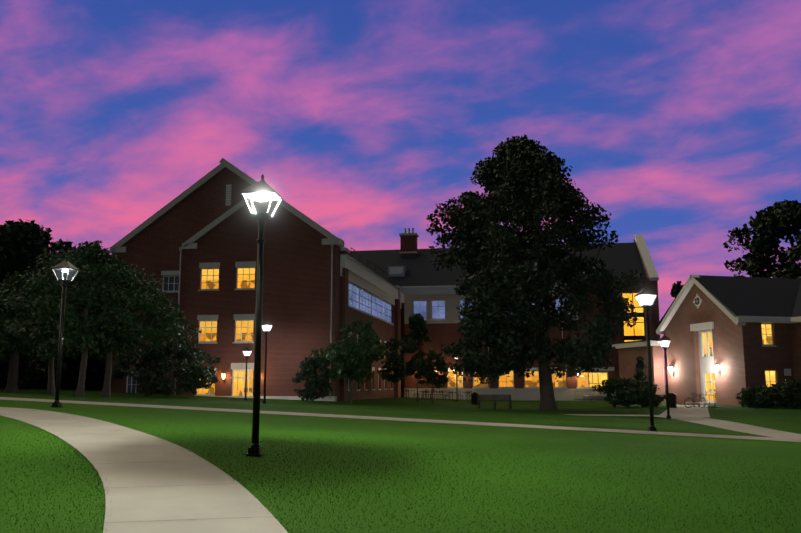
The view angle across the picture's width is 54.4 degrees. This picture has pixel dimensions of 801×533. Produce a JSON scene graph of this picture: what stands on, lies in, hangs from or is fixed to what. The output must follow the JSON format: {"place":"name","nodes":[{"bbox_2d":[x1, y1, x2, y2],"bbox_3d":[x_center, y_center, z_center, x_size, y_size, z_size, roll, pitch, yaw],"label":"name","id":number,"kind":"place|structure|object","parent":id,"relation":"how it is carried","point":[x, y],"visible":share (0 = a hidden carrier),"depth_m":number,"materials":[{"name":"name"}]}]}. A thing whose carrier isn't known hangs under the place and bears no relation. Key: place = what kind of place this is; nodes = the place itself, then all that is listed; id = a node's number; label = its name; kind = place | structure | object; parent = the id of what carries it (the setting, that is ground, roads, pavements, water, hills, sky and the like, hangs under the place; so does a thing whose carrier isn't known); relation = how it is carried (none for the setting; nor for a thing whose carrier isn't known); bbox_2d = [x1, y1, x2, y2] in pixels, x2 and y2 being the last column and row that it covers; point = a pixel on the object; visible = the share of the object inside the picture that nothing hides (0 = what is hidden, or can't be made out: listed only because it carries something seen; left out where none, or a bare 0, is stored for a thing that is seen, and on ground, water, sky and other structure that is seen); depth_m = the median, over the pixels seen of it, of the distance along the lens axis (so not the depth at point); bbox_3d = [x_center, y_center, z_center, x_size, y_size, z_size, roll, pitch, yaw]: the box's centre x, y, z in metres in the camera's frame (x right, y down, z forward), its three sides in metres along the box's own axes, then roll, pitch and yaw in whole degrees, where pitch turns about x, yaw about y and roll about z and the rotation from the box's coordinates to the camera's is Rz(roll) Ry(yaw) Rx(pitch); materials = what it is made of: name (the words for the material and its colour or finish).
{"place":"outdoors","nodes":[
{"label":"outdoors","id":0,"kind":"place"},
{"bbox_2d":[0,407,286,532],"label":"path","id":1,"kind":"structure","parent":0,"point":[121,450],"depth_m":9.01,"materials":[{"name":"concrete"}]},
{"bbox_2d":[0,385,800,532],"bbox_3d":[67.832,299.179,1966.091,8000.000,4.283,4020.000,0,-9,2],"label":"ground","id":2,"kind":"structure","parent":0,"point":[528,412],"depth_m":11.53,"materials":[{"name":"green plant"}]},
{"bbox_2d":[0,219,88,392],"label":"tree","id":3,"kind":"object","parent":2,"relation":"on","point":[23,245],"visible":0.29,"depth_m":47.32,"materials":[{"name":"green plant"}]},
{"bbox_2d":[0,249,126,394],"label":"tree","id":4,"kind":"object","parent":2,"relation":"on","point":[8,339],"visible":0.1,"depth_m":35.42,"materials":[{"name":"green plant"}]},
{"bbox_2d":[50,257,79,407],"bbox_3d":[-9.193,1.821,21.110,0.540,4.225,0.540,-1,-9,7],"label":"lamp","id":5,"kind":"object","parent":2,"relation":"on","point":[65,266],"visible":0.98,"depth_m":21.13,"materials":[{"name":"black metal"}]},
{"bbox_2d":[0,240,161,396],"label":"tree","id":6,"kind":"object","parent":2,"relation":"on","point":[94,262],"visible":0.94,"depth_m":30.49,"materials":[{"name":"green plant"}]},
{"bbox_2d":[8,264,201,397],"bbox_3d":[-12.783,2.845,34.114,7.666,6.181,6.205,0,-9,2],"label":"tree","id":7,"kind":"object","parent":2,"relation":"on","point":[159,320],"visible":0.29,"depth_m":33.57,"materials":[{"name":"green plant"}]},
{"bbox_2d":[111,340,220,396],"bbox_3d":[-14.530,6.387,48.803,6.946,3.562,6.215,0,-9,2],"label":"shrub","id":8,"kind":"object","parent":2,"relation":"on","point":[152,376],"visible":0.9,"depth_m":48.03,"materials":[{"name":"green plant"}]},
{"bbox_2d":[242,346,251,399],"bbox_3d":[-9.757,6.791,49.282,0.540,3.575,0.540,-1,-9,4],"label":"lamp","id":9,"kind":"object","parent":2,"relation":"on","point":[246,349],"visible":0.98,"depth_m":49.24,"materials":[{"name":"black metal"}]},
{"bbox_2d":[240,174,282,456],"bbox_3d":[-2.146,0.749,11.797,0.540,4.425,0.540,-1,-9,5],"label":"lamp","id":10,"kind":"object","parent":2,"relation":"on","point":[262,190],"visible":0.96,"depth_m":11.82,"materials":[{"name":"black metal"}]},
{"bbox_2d":[262,319,272,403],"bbox_3d":[-6.819,4.835,39.356,0.540,4.425,0.540,0,-9,1],"label":"lamp","id":11,"kind":"object","parent":2,"relation":"on","point":[266,323],"visible":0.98,"depth_m":39.38,"materials":[{"name":"black metal"}]},
{"bbox_2d":[292,355,332,400],"bbox_3d":[-5.570,7.167,49.828,2.476,2.976,2.388,8,-12,-43],"label":"shrub","id":12,"kind":"object","parent":2,"relation":"on","point":[310,365],"visible":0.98,"depth_m":49.36,"materials":[{"name":"green plant"}]},
{"bbox_2d":[311,319,390,403],"bbox_3d":[-3.308,6.145,50.010,5.265,5.731,5.614,0,-9,2],"label":"tree","id":13,"kind":"object","parent":2,"relation":"on","point":[371,348],"visible":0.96,"depth_m":49.23,"materials":[{"name":"green plant"}]},
{"bbox_2d":[109,158,659,400],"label":"building","id":14,"kind":"structure","parent":2,"relation":"on","point":[194,246],"depth_m":57.14,"materials":[{"name":"brick"}]},
{"bbox_2d":[222,372,225,382],"bbox_3d":[-12.408,7.764,54.665,0.288,0.792,0.388,-2,-9,10],"label":"sconce","id":15,"kind":"object","parent":14,"relation":"attached to","point":[223,377],"visible":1,"depth_m":54.59,"materials":[{"name":"white glass"}]},
{"bbox_2d":[377,338,408,399],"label":"tree","id":16,"kind":"object","parent":2,"relation":"on","point":[397,360],"visible":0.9,"depth_m":65.05,"materials":[{"name":"green plant"}]},
{"bbox_2d":[399,313,431,401],"bbox_3d":[1.235,7.165,60.619,2.678,7.172,3.190,0,-9,2],"label":"tree","id":17,"kind":"object","parent":2,"relation":"on","point":[417,325],"visible":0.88,"depth_m":60.51,"materials":[{"name":"green plant"}]},
{"bbox_2d":[411,350,452,403],"bbox_3d":[2.325,8.202,57.267,2.635,4.199,2.398,3,-9,-22],"label":"tree","id":18,"kind":"object","parent":2,"relation":"on","point":[442,367],"visible":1,"depth_m":56.92,"materials":[{"name":"green plant"}]},
{"bbox_2d":[454,355,458,401],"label":"lamp","id":19,"kind":"object","parent":2,"relation":"on","point":[456,384],"visible":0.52,"depth_m":66.93,"materials":[{"name":"black metal"}]},
{"bbox_2d":[471,392,478,404],"bbox_3d":[5.615,9.966,58.893,0.594,0.920,0.594,0,-9,2],"label":"trash can","id":20,"kind":"object","parent":2,"relation":"on","point":[474,400],"visible":0.94,"depth_m":58.69,"materials":[{"name":"black metal"}]},
{"bbox_2d":[477,395,511,408],"bbox_3d":[5.986,8.585,49.457,2.150,0.880,0.563,0,-9,-2],"label":"bench","id":21,"kind":"object","parent":2,"relation":"on","point":[494,397],"visible":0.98,"depth_m":49.70,"materials":[{"name":"black metal"}]},
{"bbox_2d":[426,134,646,409],"bbox_3d":[7.085,0.131,49.263,12.956,18.125,13.353,6,-11,-35],"label":"tree","id":22,"kind":"object","parent":2,"relation":"on","point":[517,176],"visible":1,"depth_m":46.85,"materials":[{"name":"green plant"}]},
{"bbox_2d":[575,391,604,399],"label":"bench","id":23,"kind":"object","parent":2,"relation":"on","point":[587,399],"visible":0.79,"depth_m":74.31,"materials":[{"name":"black metal"}]},
{"bbox_2d":[591,377,659,406],"bbox_3d":[15.706,8.723,54.060,4.442,2.145,4.339,-3,-9,21],"label":"shrub","id":24,"kind":"object","parent":2,"relation":"on","point":[628,394],"visible":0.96,"depth_m":53.29,"materials":[{"name":"green plant"}]},
{"bbox_2d":[633,356,647,390],"bbox_3d":[19.623,9.182,63.571,1.434,3.777,1.373,0,-9,2],"label":"conifer","id":25,"kind":"object","parent":2,"relation":"on","point":[639,374],"visible":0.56,"depth_m":63.49,"materials":[{"name":"green plant"}]},
{"bbox_2d":[634,284,657,431],"bbox_3d":[7.226,2.692,22.633,0.540,4.425,0.540,0,-9,0],"label":"lamp","id":26,"kind":"object","parent":2,"relation":"on","point":[645,292],"visible":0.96,"depth_m":22.66,"materials":[{"name":"black metal"}]},
{"bbox_2d":[634,388,665,406],"bbox_3d":[17.541,9.296,55.089,2.975,1.443,2.142,5,-10,-31],"label":"shrub","id":27,"kind":"object","parent":2,"relation":"on","point":[658,400],"visible":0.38,"depth_m":54.62,"materials":[{"name":"green plant"}]},
{"bbox_2d":[658,333,671,418],"bbox_3d":[12.341,5.130,36.116,0.540,4.075,0.540,-1,-9,9],"label":"lamp","id":28,"kind":"object","parent":2,"relation":"on","point":[664,338],"visible":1,"depth_m":36.12,"materials":[{"name":"black metal"}]},
{"bbox_2d":[664,281,683,368],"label":"tree","id":29,"kind":"object","parent":2,"relation":"on","point":[676,289],"visible":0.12,"depth_m":110.96,"materials":[{"name":"green plant"}]},
{"bbox_2d":[564,414,800,440],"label":"path spur","id":30,"kind":"structure","parent":2,"relation":"on","point":[741,427],"depth_m":28.68,"materials":[{"name":"concrete"}]},
{"bbox_2d":[660,405,709,416],"bbox_3d":[17.870,8.909,48.490,2.400,0.012,24.055,-3,-9,21],"label":"path apron","id":31,"kind":"object","parent":2,"relation":"on","point":[684,410],"visible":0.69,"depth_m":45.24,"materials":[{"name":"concrete"}]},
{"bbox_2d":[666,393,676,407],"bbox_3d":[18.273,9.021,52.525,0.700,1.020,0.700,0,-9,2],"label":"trash can","id":32,"kind":"object","parent":31,"relation":"on","point":[672,400],"visible":0.77,"depth_m":52.26,"materials":[{"name":"black metal"}]},
{"bbox_2d":[684,393,705,407],"bbox_3d":[20.032,9.107,52.908,1.754,0.973,0.560,2,-3,-16],"label":"bicycle","id":33,"kind":"object","parent":31,"relation":"on","point":[694,403],"visible":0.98,"depth_m":52.89,"materials":[{"name":"black metal"}]},
{"bbox_2d":[693,394,718,407],"bbox_3d":[20.911,9.261,53.611,0.500,0.870,1.960,5,-10,-28],"label":"bike rack","id":34,"kind":"object","parent":31,"relation":"on","point":[704,403],"visible":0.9,"depth_m":53.18,"materials":[{"name":"black metal"}]},
{"bbox_2d":[612,275,800,405],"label":"building","id":35,"kind":"structure","parent":2,"relation":"on","point":[744,332],"depth_m":59.84,"materials":[{"name":"brick"}]},
{"bbox_2d":[669,365,674,375],"bbox_3d":[22.324,8.548,64.213,0.484,0.990,0.360,2,-9,-14],"label":"sconce","id":36,"kind":"object","parent":35,"relation":"attached to","point":[670,368],"visible":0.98,"depth_m":64.13,"materials":[{"name":"white glass"}]},
{"bbox_2d":[714,363,720,374],"bbox_3d":[23.760,7.669,58.402,0.484,0.990,0.360,2,-9,-14],"label":"sconce","id":37,"kind":"object","parent":35,"relation":"attached to","point":[716,365],"visible":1,"depth_m":58.34,"materials":[{"name":"white glass"}]},
{"bbox_2d":[735,385,782,407],"bbox_3d":[24.639,8.999,53.563,3.026,1.640,3.709,-4,-10,26],"label":"shrub","id":38,"kind":"object","parent":2,"relation":"on","point":[746,396],"visible":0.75,"depth_m":52.99,"materials":[{"name":"green plant"}]},
{"bbox_2d":[723,199,800,277],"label":"tree","id":39,"kind":"object","parent":2,"relation":"on","point":[780,220],"visible":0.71,"depth_m":87.13,"materials":[{"name":"green plant"}]},
{"bbox_2d":[754,378,800,407],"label":"shrub","id":40,"kind":"object","parent":2,"relation":"on","point":[778,389],"visible":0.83,"depth_m":51.36,"materials":[{"name":"green plant"}]},
{"bbox_2d":[771,244,800,278],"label":"tree","id":41,"kind":"object","parent":2,"relation":"on","point":[789,273],"visible":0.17,"depth_m":79.01,"materials":[{"name":"green plant"}]},
{"bbox_2d":[785,375,800,400],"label":"shrub","id":42,"kind":"object","parent":2,"relation":"on","point":[796,388],"visible":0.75,"depth_m":50.66,"materials":[{"name":"green plant"}]},
{"bbox_2d":[0,397,800,441],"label":"path","id":43,"kind":"structure","parent":0,"point":[433,421],"depth_m":22.44,"materials":[{"name":"concrete"}]},
{"bbox_2d":[0,0,800,384],"label":"sky","id":44,"kind":"structure","parent":0,"point":[679,119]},
{"bbox_2d":[401,389,414,398],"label":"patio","id":45,"kind":"structure","parent":0,"point":[405,391],"depth_m":72.51,"materials":[{"name":"black metal"}]},
{"bbox_2d":[413,390,431,399],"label":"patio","id":46,"kind":"structure","parent":0,"point":[426,392],"depth_m":69.88,"materials":[{"name":"black metal"}]},
{"bbox_2d":[422,389,436,398],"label":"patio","id":47,"kind":"structure","parent":0,"point":[431,393],"depth_m":76.55,"materials":[{"name":"black metal"}]},
{"bbox_2d":[430,390,448,399],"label":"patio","id":48,"kind":"structure","parent":0,"point":[442,391],"depth_m":74.07,"materials":[{"name":"black metal"}]},
{"bbox_2d":[443,391,462,400],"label":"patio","id":49,"kind":"structure","parent":0,"point":[449,393],"depth_m":70.62,"materials":[{"name":"black metal"}]},
{"bbox_2d":[456,391,471,399],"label":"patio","id":50,"kind":"structure","parent":0,"point":[469,393],"depth_m":74.18,"materials":[{"name":"black metal"}]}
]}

